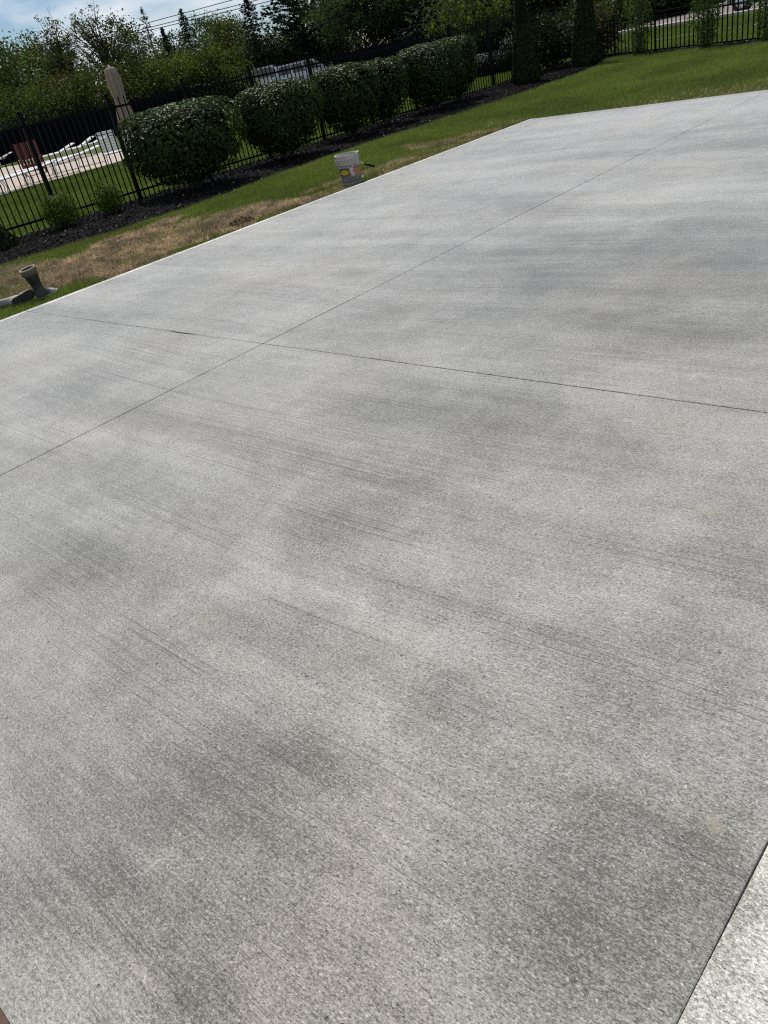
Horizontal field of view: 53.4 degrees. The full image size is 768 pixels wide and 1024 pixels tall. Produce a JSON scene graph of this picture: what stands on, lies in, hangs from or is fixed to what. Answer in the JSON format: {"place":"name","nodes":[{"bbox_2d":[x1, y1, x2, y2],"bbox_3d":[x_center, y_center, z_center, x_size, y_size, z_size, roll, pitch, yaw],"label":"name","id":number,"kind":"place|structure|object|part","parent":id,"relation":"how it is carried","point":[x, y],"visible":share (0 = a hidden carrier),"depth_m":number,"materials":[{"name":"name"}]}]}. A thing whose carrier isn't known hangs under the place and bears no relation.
{"place":"outdoors","nodes":[
{"label":"outdoors","id":0,"kind":"place"},
{"bbox_2d":[68,135,109,158],"bbox_3d":[-12.900,-15.865,33.197,2.054,0.585,0.700,-27,33,-21],"label":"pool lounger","id":1,"kind":"object","parent":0,"point":[95,142],"visible":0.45,"depth_m":33.12,"materials":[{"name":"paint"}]},
{"bbox_2d":[6,0,231,60],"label":"power line","id":2,"kind":"object","parent":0,"point":[171,16],"visible":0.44,"depth_m":69.86,"materials":[{"name":"black"}]},
{"bbox_2d":[4,1,269,64],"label":"power line","id":3,"kind":"object","parent":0,"point":[187,21],"visible":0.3,"depth_m":70.18,"materials":[{"name":"black"}]},
{"bbox_2d":[17,0,256,60],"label":"power line","id":4,"kind":"object","parent":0,"point":[182,19],"visible":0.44,"depth_m":70.04,"materials":[{"name":"black"}]},
{"bbox_2d":[1,0,332,108],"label":"power line","id":5,"kind":"object","parent":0,"point":[176,52],"visible":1,"depth_m":45.67,"materials":[{"name":"black"}]},
{"bbox_2d":[0,0,369,89],"label":"sky","id":6,"kind":"structure","parent":0,"point":[18,15],"materials":[{"name":"white"}]},
{"bbox_2d":[0,0,395,124],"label":"power line","id":7,"kind":"object","parent":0,"point":[210,59],"visible":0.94,"depth_m":46.00,"materials":[{"name":"black"}]},
{"bbox_2d":[303,33,387,85],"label":"verge bank","id":8,"kind":"structure","parent":0,"point":[354,46],"depth_m":63.67,"materials":[{"name":"green plant"}]},
{"bbox_2d":[0,0,763,316],"bbox_3d":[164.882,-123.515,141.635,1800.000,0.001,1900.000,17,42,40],"label":"ground","id":9,"kind":"structure","parent":0,"point":[98,149],"depth_m":19.82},
{"bbox_2d":[0,289,34,308],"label":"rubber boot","id":10,"kind":"object","parent":9,"relation":"on","point":[25,295],"visible":0.95,"depth_m":8.11,"materials":[{"name":"rubber"}]},
{"bbox_2d":[0,76,72,129],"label":"bush","id":11,"kind":"object","parent":9,"relation":"on","point":[13,109],"visible":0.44,"depth_m":47.98,"materials":[{"name":"green plant"}]},
{"bbox_2d":[0,29,73,125],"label":"leafy tree","id":12,"kind":"object","parent":9,"relation":"on","point":[12,57],"visible":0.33,"depth_m":52.18,"materials":[{"name":"green plant"}]},
{"bbox_2d":[19,265,57,299],"bbox_3d":[-3.692,-2.468,8.166,0.286,0.348,0.128,-32,41,-22],"label":"rubber boot","id":13,"kind":"object","parent":9,"relation":"on","point":[29,275],"visible":0.96,"depth_m":8.11,"materials":[{"name":"rubber"}]},
{"bbox_2d":[0,27,100,87],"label":"leafy tree","id":14,"kind":"object","parent":9,"relation":"on","point":[36,53],"visible":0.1,"depth_m":56.48,"materials":[{"name":"green plant"}]},
{"bbox_2d":[15,62,98,116],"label":"bush","id":15,"kind":"object","parent":9,"relation":"on","point":[55,84],"visible":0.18,"depth_m":49.76,"materials":[{"name":"green plant"}]},
{"bbox_2d":[31,6,91,83],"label":"leafy tree","id":16,"kind":"object","parent":9,"relation":"on","point":[55,58],"visible":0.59,"depth_m":52.91,"materials":[{"name":"green plant"}]},
{"bbox_2d":[0,152,129,194],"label":"pool deck","id":17,"kind":"structure","parent":9,"relation":"on","point":[62,168],"depth_m":27.96,"materials":[{"name":"concrete"}]},
{"bbox_2d":[0,170,30,193],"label":"pool lounger","id":18,"kind":"object","parent":17,"relation":"on","point":[14,175],"visible":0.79,"depth_m":22.59,"materials":[{"name":"paint"}]},
{"bbox_2d":[0,161,54,193],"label":"pool lounger","id":19,"kind":"object","parent":17,"relation":"on","point":[43,165],"visible":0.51,"depth_m":23.69,"materials":[{"name":"paint"}]},
{"bbox_2d":[13,140,46,175],"bbox_3d":[-13.211,-13.213,28.485,0.890,1.106,0.774,-22,32,-14],"label":"deck chair","id":20,"kind":"object","parent":17,"relation":"on","point":[29,165],"visible":0.65,"depth_m":28.56,"materials":[{"name":"red plastic"}]},
{"bbox_2d":[12,154,77,183],"bbox_3d":[-11.009,-11.198,24.971,2.068,0.500,0.700,-27,33,-21],"label":"pool lounger","id":21,"kind":"object","parent":17,"relation":"on","point":[65,158],"visible":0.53,"depth_m":24.84,"materials":[{"name":"paint"}]},
{"bbox_2d":[29,143,74,163],"bbox_3d":[-13.694,-14.642,31.454,2.039,0.640,0.700,-27,33,-21],"label":"pool lounger","id":22,"kind":"object","parent":17,"relation":"on","point":[66,147],"visible":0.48,"depth_m":31.34,"materials":[{"name":"paint"}]},
{"bbox_2d":[41,145,99,173],"bbox_3d":[-10.911,-12.373,26.818,2.065,0.528,0.700,-27,33,-21],"label":"pool lounger","id":23,"kind":"object","parent":17,"relation":"on","point":[91,148],"visible":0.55,"depth_m":26.68,"materials":[{"name":"paint"}]},
{"bbox_2d":[51,136,94,163],"bbox_3d":[-13.158,-15.276,32.229,2.020,0.694,0.700,-27,33,-21],"label":"pool lounger","id":24,"kind":"object","parent":17,"relation":"on","point":[84,143],"visible":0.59,"depth_m":32.12,"materials":[{"name":"paint"}]},
{"bbox_2d":[96,130,123,165],"bbox_3d":[-8.748,-11.669,24.432,0.574,0.959,1.249,-22,32,-14],"label":"deck chair","id":25,"kind":"object","parent":17,"relation":"on","point":[109,151],"visible":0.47,"depth_m":24.75,"materials":[{"name":"paint"}]},
{"bbox_2d":[36,49,153,115],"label":"bush","id":26,"kind":"object","parent":9,"relation":"on","point":[102,87],"visible":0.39,"depth_m":49.05,"materials":[{"name":"green plant"}]},
{"bbox_2d":[50,2,154,83],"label":"leafy tree","id":27,"kind":"object","parent":9,"relation":"on","point":[101,47],"visible":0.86,"depth_m":51.60,"materials":[{"name":"green plant"}]},
{"bbox_2d":[104,65,135,135],"bbox_3d":[-8.374,-12.889,24.593,0.591,2.686,0.591,1,34,22],"label":"patio umbrella","id":28,"kind":"object","parent":9,"relation":"on","point":[114,83],"visible":0.6,"depth_m":24.16,"materials":[{"name":"fabric"}]},
{"bbox_2d":[0,73,245,165],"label":"screened fence","id":29,"kind":"object","parent":9,"relation":"on","point":[50,136],"visible":0.48,"depth_m":44.04,"materials":[{"name":"black"}]},
{"bbox_2d":[97,8,162,69],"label":"leafy tree","id":30,"kind":"object","parent":9,"relation":"on","point":[135,49],"visible":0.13,"depth_m":57.38,"materials":[{"name":"green plant"}]},
{"bbox_2d":[110,48,175,101],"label":"bush","id":31,"kind":"object","parent":9,"relation":"on","point":[140,70],"visible":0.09,"depth_m":51.19,"materials":[{"name":"green plant"}]},
{"bbox_2d":[139,7,164,58],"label":"conifer tree","id":32,"kind":"object","parent":9,"relation":"on","point":[143,17],"visible":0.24,"depth_m":60.59,"materials":[{"name":"green plant"}]},
{"bbox_2d":[159,27,177,62],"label":"conifer tree","id":33,"kind":"object","parent":9,"relation":"on","point":[169,48],"visible":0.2,"depth_m":66.20,"materials":[{"name":"green plant"}]},
{"bbox_2d":[141,28,197,60],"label":"leafy tree","id":34,"kind":"object","parent":9,"relation":"on","point":[170,34],"visible":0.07,"depth_m":68.97,"materials":[{"name":"green plant"}]},
{"bbox_2d":[133,41,211,95],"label":"bush","id":35,"kind":"object","parent":9,"relation":"on","point":[173,65],"visible":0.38,"depth_m":49.36,"materials":[{"name":"green plant"}]},
{"bbox_2d":[176,8,201,62],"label":"conifer tree","id":36,"kind":"object","parent":9,"relation":"on","point":[185,36],"visible":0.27,"depth_m":60.41,"materials":[{"name":"green plant"}]},
{"bbox_2d":[172,7,240,51],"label":"leafy tree","id":37,"kind":"object","parent":9,"relation":"on","point":[198,25],"visible":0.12,"depth_m":72.24,"materials":[{"name":"green plant"}]},
{"bbox_2d":[170,32,268,105],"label":"bush","id":38,"kind":"object","parent":9,"relation":"on","point":[217,67],"visible":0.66,"depth_m":48.30,"materials":[{"name":"green plant"}]},
{"bbox_2d":[196,10,269,60],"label":"leafy tree","id":39,"kind":"object","parent":9,"relation":"on","point":[223,28],"visible":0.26,"depth_m":64.85,"materials":[{"name":"green plant"}]},
{"bbox_2d":[238,65,274,89],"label":"parked van","id":40,"kind":"object","parent":9,"relation":"on","point":[267,71],"depth_m":53.45,"materials":[{"name":"paint"}]},
{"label":"side window","id":41,"kind":"part","parent":40,"relation":"part of","materials":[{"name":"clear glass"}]},
{"bbox_2d":[227,30,289,70],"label":"bush","id":42,"kind":"object","parent":9,"relation":"on","point":[259,58],"visible":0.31,"depth_m":57.47,"materials":[{"name":"green plant"}]},
{"bbox_2d":[237,0,281,70],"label":"conifer tree","id":43,"kind":"object","parent":9,"relation":"on","point":[247,12],"visible":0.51,"depth_m":56.86,"materials":[{"name":"green plant"}]},
{"bbox_2d":[0,2,558,235],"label":"iron fence","id":44,"kind":"object","parent":9,"relation":"on","point":[110,107],"visible":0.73,"depth_m":14.53,"materials":[{"name":"black metal"}]},
{"bbox_2d":[259,22,304,65],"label":"leafy tree","id":45,"kind":"object","parent":9,"relation":"on","point":[286,48],"visible":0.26,"depth_m":58.28,"materials":[{"name":"green plant"}]},
{"bbox_2d":[259,0,326,60],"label":"conifer tree","id":46,"kind":"object","parent":9,"relation":"on","point":[301,39],"visible":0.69,"depth_m":53.35,"materials":[{"name":"green plant"}]},
{"bbox_2d":[271,58,330,84],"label":"parked car","id":47,"kind":"object","parent":9,"relation":"on","point":[296,71],"visible":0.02,"depth_m":51.74,"materials":[{"name":"paint"}]},
{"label":"side window","id":48,"kind":"part","parent":47,"relation":"part of","materials":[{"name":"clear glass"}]},
{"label":"side window","id":49,"kind":"part","parent":47,"relation":"part of","materials":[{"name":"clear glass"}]},
{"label":"side window","id":50,"kind":"part","parent":47,"relation":"part of","materials":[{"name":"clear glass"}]},
{"bbox_2d":[273,35,331,64],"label":"bush","id":51,"kind":"object","parent":9,"relation":"on","point":[293,59],"visible":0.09,"depth_m":58.43,"materials":[{"name":"green plant"}]},
{"bbox_2d":[304,0,365,66],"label":"leafy tree","id":52,"kind":"object","parent":9,"relation":"on","point":[336,47],"visible":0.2,"depth_m":55.36,"materials":[{"name":"green plant"}]},
{"bbox_2d":[334,150,374,185],"bbox_3d":[-0.419,-4.853,10.738,0.500,0.415,0.344,-23,32,-16],"label":"bucket","id":53,"kind":"object","parent":9,"relation":"on","point":[348,165],"visible":0.94,"depth_m":10.62,"materials":[{"name":"plastic"}]},
{"bbox_2d":[292,0,417,49],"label":"leafy tree","id":54,"kind":"object","parent":9,"relation":"on","point":[372,17],"visible":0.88,"depth_m":48.61,"materials":[{"name":"green plant"}]},
{"bbox_2d":[0,39,766,263],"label":"mulch bed","id":55,"kind":"object","parent":9,"relation":"on","point":[171,204],"visible":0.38,"depth_m":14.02,"materials":[{"name":"black wood"}]},
{"bbox_2d":[0,224,19,249],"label":"rounded evergreen","id":56,"kind":"object","parent":55,"relation":"on","point":[7,238],"visible":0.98,"depth_m":12.20,"materials":[{"name":"green plant"}]},
{"bbox_2d":[37,188,80,227],"bbox_3d":[-5.515,-5.135,12.934,0.702,0.639,0.633,17,42,40],"label":"young shrub","id":57,"kind":"object","parent":55,"relation":"on","point":[63,215],"visible":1,"depth_m":12.85,"materials":[{"name":"green plant"}]},
{"bbox_2d":[88,177,123,213],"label":"young shrub","id":58,"kind":"object","parent":55,"relation":"on","point":[107,201],"visible":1,"depth_m":13.31,"materials":[{"name":"green plant"}]},
{"bbox_2d":[116,94,248,189],"bbox_3d":[-3.585,-6.620,13.820,1.968,1.482,2.017,17,42,40],"label":"clipped shrub","id":59,"kind":"object","parent":55,"relation":"on","point":[183,137],"visible":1,"depth_m":13.24,"materials":[{"name":"green plant"}]},
{"bbox_2d":[231,75,324,158],"bbox_3d":[-2.072,-7.765,15.162,1.647,1.425,1.534,17,42,40],"label":"clipped shrub","id":60,"kind":"object","parent":55,"relation":"on","point":[278,116],"visible":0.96,"depth_m":14.67,"materials":[{"name":"green plant"}]},
{"bbox_2d":[305,60,383,136],"bbox_3d":[-0.783,-8.824,16.383,1.514,1.436,1.316,17,42,40],"label":"clipped shrub","id":61,"kind":"object","parent":55,"relation":"on","point":[347,94],"visible":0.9,"depth_m":15.94,"materials":[{"name":"green plant"}]},
{"bbox_2d":[362,55,409,125],"bbox_3d":[-0.012,-9.453,17.169,1.147,1.374,0.927,17,42,40],"label":"clipped shrub","id":62,"kind":"object","parent":55,"relation":"on","point":[390,73],"visible":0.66,"depth_m":16.83,"materials":[{"name":"green plant"}]},
{"bbox_2d":[396,38,465,110],"bbox_3d":[1.070,-10.257,17.989,1.502,1.459,1.439,17,42,40],"label":"clipped shrub","id":63,"kind":"object","parent":55,"relation":"on","point":[431,67],"visible":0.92,"depth_m":17.53,"materials":[{"name":"green plant"}]},
{"bbox_2d":[438,34,477,100],"bbox_3d":[1.737,-10.950,18.881,1.113,1.437,1.112,17,42,40],"label":"clipped shrub","id":64,"kind":"object","parent":55,"relation":"on","point":[466,52],"visible":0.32,"depth_m":18.58,"materials":[{"name":"green plant"}]},
{"bbox_2d":[510,0,543,84],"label":"cone evergreen","id":65,"kind":"object","parent":55,"relation":"on","point":[526,67],"visible":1,"depth_m":19.19,"materials":[{"name":"green plant"}]},
{"bbox_2d":[571,0,603,66],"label":"cone evergreen","id":66,"kind":"object","parent":55,"relation":"on","point":[587,48],"visible":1,"depth_m":20.17,"materials":[{"name":"green plant"}]},
{"bbox_2d":[621,0,655,54],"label":"column shrub","id":67,"kind":"object","parent":55,"relation":"on","point":[639,36],"visible":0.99,"depth_m":19.95,"materials":[{"name":"green plant"}]},
{"bbox_2d":[686,0,724,48],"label":"column shrub","id":68,"kind":"object","parent":55,"relation":"on","point":[708,14],"visible":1,"depth_m":17.76,"materials":[{"name":"green plant"}]},
{"bbox_2d":[746,0,767,41],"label":"column shrub","id":69,"kind":"object","parent":55,"relation":"on","point":[763,6],"visible":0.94,"depth_m":16.46,"materials":[{"name":"green plant"}]},
{"bbox_2d":[0,90,767,1023],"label":"concrete slab","id":70,"kind":"structure","parent":9,"relation":"on","point":[384,598],"depth_m":2.52,"materials":[{"name":"grey concrete"}]},
{"bbox_2d":[0,1008,9,1023],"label":"form board","id":71,"kind":"object","parent":70,"relation":"attached to","point":[3,1019],"depth_m":1.60,"materials":[{"name":"brown wood"}]},
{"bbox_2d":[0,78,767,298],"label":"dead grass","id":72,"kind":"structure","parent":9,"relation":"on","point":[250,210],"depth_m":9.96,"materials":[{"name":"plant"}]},
{"bbox_2d":[228,216,254,227],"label":"sod clump","id":73,"kind":"object","parent":72,"relation":"on","point":[239,220],"visible":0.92,"depth_m":9.69,"materials":[{"name":"plant"}]},
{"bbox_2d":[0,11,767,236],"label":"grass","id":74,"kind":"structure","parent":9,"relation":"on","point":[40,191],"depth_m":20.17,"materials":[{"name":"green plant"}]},
{"bbox_2d":[373,0,418,40],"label":"conifer tree","id":75,"kind":"object","parent":9,"relation":"on","point":[385,28],"visible":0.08,"depth_m":50.63,"materials":[{"name":"green plant"}]},
{"bbox_2d":[331,24,507,65],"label":"screened fence","id":76,"kind":"object","parent":9,"relation":"on","point":[372,54],"visible":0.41,"depth_m":46.73,"materials":[{"name":"black"}]},
{"bbox_2d":[393,0,457,62],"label":"conifer tree","id":77,"kind":"object","parent":9,"relation":"on","point":[419,7],"visible":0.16,"depth_m":46.34,"materials":[{"name":"green plant"}]},
{"bbox_2d":[405,0,530,56],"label":"leafy tree","id":78,"kind":"object","parent":9,"relation":"on","point":[471,7],"visible":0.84,"depth_m":37.61,"materials":[{"name":"green plant"}]},
{"bbox_2d":[473,49,511,75],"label":"clipped shrub","id":79,"kind":"object","parent":9,"relation":"on","point":[506,64],"visible":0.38,"depth_m":24.87,"materials":[{"name":"green plant"}]},
{"bbox_2d":[421,0,567,50],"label":"leafy tree","id":80,"kind":"object","parent":9,"relation":"on","point":[428,12],"visible":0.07,"depth_m":42.07,"materials":[{"name":"green plant"}]},
{"bbox_2d":[500,29,548,58],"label":"clipped shrub","id":81,"kind":"object","parent":9,"relation":"on","point":[507,43],"visible":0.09,"depth_m":24.98,"materials":[{"name":"green plant"}]},
{"bbox_2d":[486,0,576,37],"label":"leafy tree","id":82,"kind":"object","parent":9,"relation":"on","point":[537,4],"visible":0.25,"depth_m":39.90,"materials":[{"name":"green plant"}]},
{"bbox_2d":[505,7,573,68],"bbox_3d":[4.753,-13.470,21.735,2.286,1.727,2.052,-16,31,-5],"label":"bush","id":83,"kind":"object","parent":9,"relation":"on","point":[558,45],"visible":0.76,"depth_m":21.46,"materials":[{"name":"green plant"}]},
{"bbox_2d":[546,20,574,53],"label":"clipped shrub","id":84,"kind":"object","parent":9,"relation":"on","point":[568,22],"visible":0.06,"depth_m":24.69,"materials":[{"name":"green plant"}]},
{"bbox_2d":[536,0,646,27],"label":"bush","id":85,"kind":"object","parent":9,"relation":"on","point":[618,4],"visible":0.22,"depth_m":34.44,"materials":[{"name":"green plant"}]},
{"bbox_2d":[593,0,630,54],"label":"bush","id":86,"kind":"object","parent":9,"relation":"on","point":[606,16],"visible":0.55,"depth_m":22.02,"materials":[{"name":"green plant"}]},
{"bbox_2d":[477,8,757,55],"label":"kerb","id":87,"kind":"structure","parent":9,"relation":"on","point":[715,17],"depth_m":28.01,"materials":[{"name":"concrete"}]},
{"bbox_2d":[614,0,687,24],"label":"bush","id":88,"kind":"object","parent":9,"relation":"on","point":[661,8],"visible":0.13,"depth_m":35.86,"materials":[{"name":"green plant"}]},
{"bbox_2d":[631,0,712,21],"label":"bush","id":89,"kind":"object","parent":9,"relation":"on","point":[674,5],"visible":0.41,"depth_m":35.43,"materials":[{"name":"green plant"}]},
{"bbox_2d":[596,0,764,55],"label":"fence","id":90,"kind":"object","parent":9,"relation":"on","point":[675,14],"visible":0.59,"depth_m":19.23,"materials":[{"name":"black metal"}]},
{"bbox_2d":[0,40,767,319],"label":"lawn grass","id":91,"kind":"structure","parent":0,"point":[289,184],"depth_m":13.13,"materials":[{"name":"green plant"}]},
{"bbox_2d":[477,2,767,54],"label":"road","id":92,"kind":"structure","parent":0,"point":[687,16],"depth_m":33.33,"materials":[{"name":"grey asphalt"}]},
{"bbox_2d":[726,0,755,11],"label":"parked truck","id":93,"kind":"object","parent":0,"point":[740,7],"visible":0.5,"depth_m":27.09,"materials":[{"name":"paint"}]}
]}

